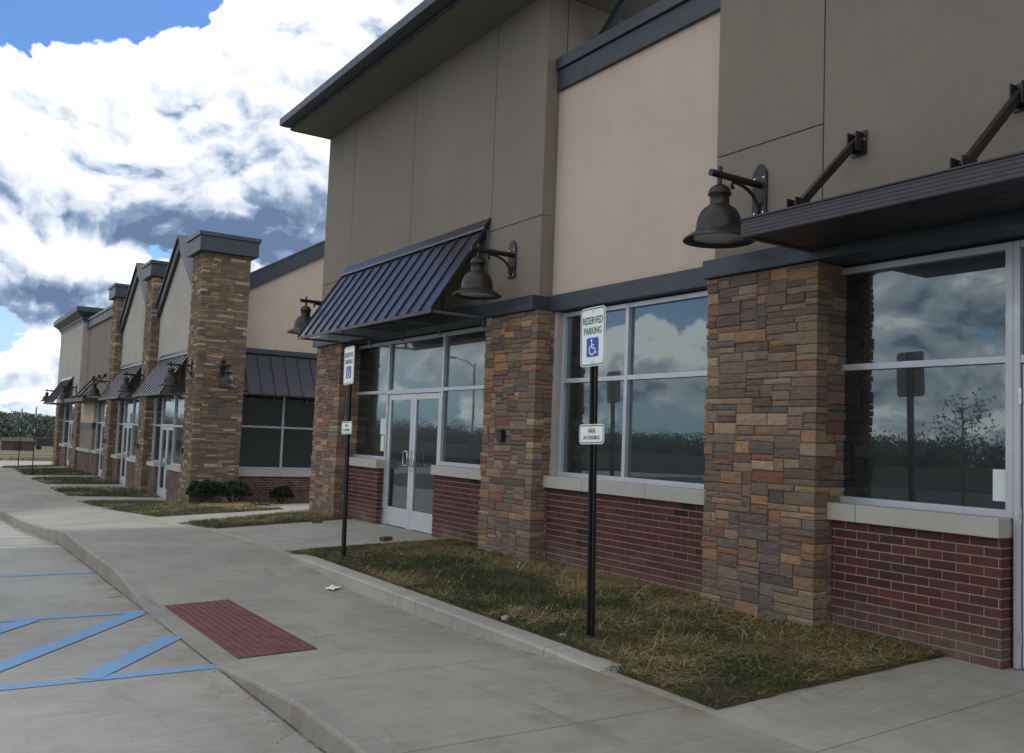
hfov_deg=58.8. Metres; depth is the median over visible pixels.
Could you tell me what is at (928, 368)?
window
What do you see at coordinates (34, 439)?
parking sign
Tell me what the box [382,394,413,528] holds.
door
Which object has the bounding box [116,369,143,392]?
wall lamp
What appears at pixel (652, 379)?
window
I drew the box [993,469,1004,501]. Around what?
paper notice
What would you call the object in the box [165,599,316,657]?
tactile mat
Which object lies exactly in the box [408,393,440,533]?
door
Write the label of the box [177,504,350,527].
grass
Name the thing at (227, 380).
wall lamp
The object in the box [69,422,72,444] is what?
window
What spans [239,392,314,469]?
window
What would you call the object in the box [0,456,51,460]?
weeds
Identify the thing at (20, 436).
parking sign
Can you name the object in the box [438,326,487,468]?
window
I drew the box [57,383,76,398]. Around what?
wall lamp
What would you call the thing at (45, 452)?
ground
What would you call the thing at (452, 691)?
sidewalk
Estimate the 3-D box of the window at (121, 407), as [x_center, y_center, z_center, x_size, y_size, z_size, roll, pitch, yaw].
[-14.493,1.842,33.713,0.100,2.106,1.242,5,-5,-33]
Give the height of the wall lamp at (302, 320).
0.761 m
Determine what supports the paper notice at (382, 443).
attached to the retail building at (835, 434)
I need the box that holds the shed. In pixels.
[0,437,35,450]
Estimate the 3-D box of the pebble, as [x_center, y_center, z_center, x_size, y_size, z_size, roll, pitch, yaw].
[-0.053,1.975,7.435,0.074,0.049,0.089,3,-4,-17]
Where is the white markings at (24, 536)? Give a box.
[0,529,56,547]
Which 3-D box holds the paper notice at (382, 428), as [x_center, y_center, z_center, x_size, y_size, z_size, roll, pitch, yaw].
[-2.096,0.812,14.796,0.003,0.260,0.210,5,-5,-33]
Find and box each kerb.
[0,504,395,752]
[289,554,617,671]
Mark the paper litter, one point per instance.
(332, 587)
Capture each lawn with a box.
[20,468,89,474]
[290,539,944,709]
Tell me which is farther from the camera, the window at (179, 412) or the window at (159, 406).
the window at (159, 406)
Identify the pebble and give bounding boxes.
[501,615,509,621]
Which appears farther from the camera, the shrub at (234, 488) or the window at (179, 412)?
the window at (179, 412)
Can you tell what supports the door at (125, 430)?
in the gabled building at (209, 301)
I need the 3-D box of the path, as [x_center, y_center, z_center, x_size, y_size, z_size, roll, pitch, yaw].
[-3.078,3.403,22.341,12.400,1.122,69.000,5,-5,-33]
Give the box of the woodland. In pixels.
[0,411,54,438]
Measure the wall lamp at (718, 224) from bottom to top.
0.761 m
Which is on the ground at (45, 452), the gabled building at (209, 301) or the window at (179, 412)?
the gabled building at (209, 301)
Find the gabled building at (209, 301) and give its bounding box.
[52,230,324,502]
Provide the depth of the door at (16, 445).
228.68 m
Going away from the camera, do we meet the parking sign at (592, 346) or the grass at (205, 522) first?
the parking sign at (592, 346)
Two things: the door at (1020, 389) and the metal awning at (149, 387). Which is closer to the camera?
the door at (1020, 389)
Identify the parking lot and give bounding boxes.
[0,518,325,752]
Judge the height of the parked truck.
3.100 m
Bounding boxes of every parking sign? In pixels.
[17,408,22,467]
[31,407,36,474]
[341,346,354,556]
[579,305,605,636]
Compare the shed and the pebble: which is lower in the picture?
the pebble
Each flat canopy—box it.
[64,373,106,403]
[740,80,1023,252]
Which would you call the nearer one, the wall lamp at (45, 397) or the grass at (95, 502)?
the grass at (95, 502)
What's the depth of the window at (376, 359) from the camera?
15.18 m
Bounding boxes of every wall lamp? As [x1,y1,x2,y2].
[41,389,52,400]
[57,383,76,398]
[86,378,109,395]
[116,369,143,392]
[158,359,191,386]
[216,360,238,387]
[287,297,322,334]
[452,240,516,299]
[683,164,767,248]
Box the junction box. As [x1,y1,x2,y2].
[496,429,504,441]
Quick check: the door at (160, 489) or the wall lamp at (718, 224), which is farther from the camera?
the door at (160, 489)
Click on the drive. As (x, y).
(10, 463)
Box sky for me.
[0,0,423,416]
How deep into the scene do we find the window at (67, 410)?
46.13 m
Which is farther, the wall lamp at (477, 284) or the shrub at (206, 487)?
the shrub at (206, 487)
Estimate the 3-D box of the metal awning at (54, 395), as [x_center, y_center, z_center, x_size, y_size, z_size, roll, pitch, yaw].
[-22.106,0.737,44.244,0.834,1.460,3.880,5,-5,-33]
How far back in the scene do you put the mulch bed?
22.70 m
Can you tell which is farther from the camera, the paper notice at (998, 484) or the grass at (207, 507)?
the grass at (207, 507)
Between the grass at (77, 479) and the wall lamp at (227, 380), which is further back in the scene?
the grass at (77, 479)
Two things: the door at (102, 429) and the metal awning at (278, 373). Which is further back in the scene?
the door at (102, 429)
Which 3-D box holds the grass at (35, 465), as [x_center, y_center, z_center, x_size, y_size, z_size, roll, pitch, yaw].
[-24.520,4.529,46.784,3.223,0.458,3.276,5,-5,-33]
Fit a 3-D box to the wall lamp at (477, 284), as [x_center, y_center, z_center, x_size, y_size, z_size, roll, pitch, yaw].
[-0.321,-1.346,11.021,0.779,0.761,0.590,3,-4,-7]
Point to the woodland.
(10, 424)
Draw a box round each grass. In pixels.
[0,464,58,467]
[29,475,119,483]
[49,484,158,496]
[78,498,199,506]
[103,501,279,515]
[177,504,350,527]
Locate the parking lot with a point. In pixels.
(184, 712)
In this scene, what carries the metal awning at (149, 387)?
attached to the gabled building at (209, 301)
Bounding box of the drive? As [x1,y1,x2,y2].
[0,460,51,466]
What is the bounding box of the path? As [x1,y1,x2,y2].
[7,466,1023,752]
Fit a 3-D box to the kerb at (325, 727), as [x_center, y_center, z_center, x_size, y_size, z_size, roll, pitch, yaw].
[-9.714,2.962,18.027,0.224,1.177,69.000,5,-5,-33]
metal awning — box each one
[43,376,73,406]
[98,361,141,403]
[132,349,187,401]
[243,347,316,403]
[297,218,490,345]
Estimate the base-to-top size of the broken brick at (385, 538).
0.055 m
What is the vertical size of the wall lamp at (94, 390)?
0.761 m
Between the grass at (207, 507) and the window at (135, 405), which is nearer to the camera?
the grass at (207, 507)
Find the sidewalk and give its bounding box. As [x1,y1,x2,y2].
[0,468,815,752]
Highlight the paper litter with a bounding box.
[325,584,340,589]
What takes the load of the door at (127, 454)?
in the gabled building at (209, 301)
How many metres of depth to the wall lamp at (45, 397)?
46.99 m
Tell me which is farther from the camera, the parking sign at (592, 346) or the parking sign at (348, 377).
the parking sign at (348, 377)
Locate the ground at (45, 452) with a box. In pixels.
[0,434,53,460]
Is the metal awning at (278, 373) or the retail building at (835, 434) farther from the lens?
the metal awning at (278, 373)
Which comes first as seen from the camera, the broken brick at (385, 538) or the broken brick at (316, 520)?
the broken brick at (385, 538)
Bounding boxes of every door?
[14,443,21,450]
[66,422,71,465]
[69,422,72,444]
[98,424,104,475]
[119,425,127,484]
[124,425,131,484]
[157,427,167,497]
[163,427,172,498]
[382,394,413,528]
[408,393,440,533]
[1019,364,1023,668]
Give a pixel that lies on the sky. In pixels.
(128, 127)
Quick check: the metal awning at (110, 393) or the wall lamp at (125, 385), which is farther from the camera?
the metal awning at (110, 393)
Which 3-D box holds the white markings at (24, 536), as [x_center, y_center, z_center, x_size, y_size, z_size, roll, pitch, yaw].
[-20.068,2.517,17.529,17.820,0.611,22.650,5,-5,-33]
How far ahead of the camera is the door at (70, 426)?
44.79 m
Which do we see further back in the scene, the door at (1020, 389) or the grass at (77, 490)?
the grass at (77, 490)
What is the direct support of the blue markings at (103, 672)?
on the parking lot
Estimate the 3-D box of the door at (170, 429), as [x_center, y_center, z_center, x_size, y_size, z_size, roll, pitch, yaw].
[-10.173,2.568,26.902,0.111,2.130,0.813,5,-5,-33]
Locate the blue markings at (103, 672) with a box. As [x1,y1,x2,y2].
[0,571,216,689]
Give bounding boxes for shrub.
[185,479,220,502]
[216,480,253,502]
[268,486,295,502]
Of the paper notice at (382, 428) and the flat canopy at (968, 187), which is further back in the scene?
the paper notice at (382, 428)
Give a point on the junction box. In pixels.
(500, 435)
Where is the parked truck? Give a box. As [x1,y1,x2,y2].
[35,437,53,449]
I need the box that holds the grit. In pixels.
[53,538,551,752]
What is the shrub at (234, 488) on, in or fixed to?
on the mulch bed
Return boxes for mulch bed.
[194,502,285,504]
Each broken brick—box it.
[312,519,321,522]
[379,536,392,541]
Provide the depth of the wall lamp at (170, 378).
23.88 m
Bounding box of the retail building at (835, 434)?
[279,0,1023,669]
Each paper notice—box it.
[380,418,385,433]
[380,435,383,450]
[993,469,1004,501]
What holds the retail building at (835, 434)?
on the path
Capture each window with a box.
[62,404,70,443]
[94,402,103,450]
[115,401,125,454]
[130,399,139,457]
[151,397,163,461]
[171,393,184,465]
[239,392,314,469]
[353,341,392,459]
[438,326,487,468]
[557,290,709,489]
[840,241,1012,517]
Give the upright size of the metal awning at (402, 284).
1.440 m
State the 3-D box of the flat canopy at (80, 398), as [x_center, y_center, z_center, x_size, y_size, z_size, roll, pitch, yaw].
[-17.915,0.493,38.178,0.949,1.189,5.512,5,-5,-33]

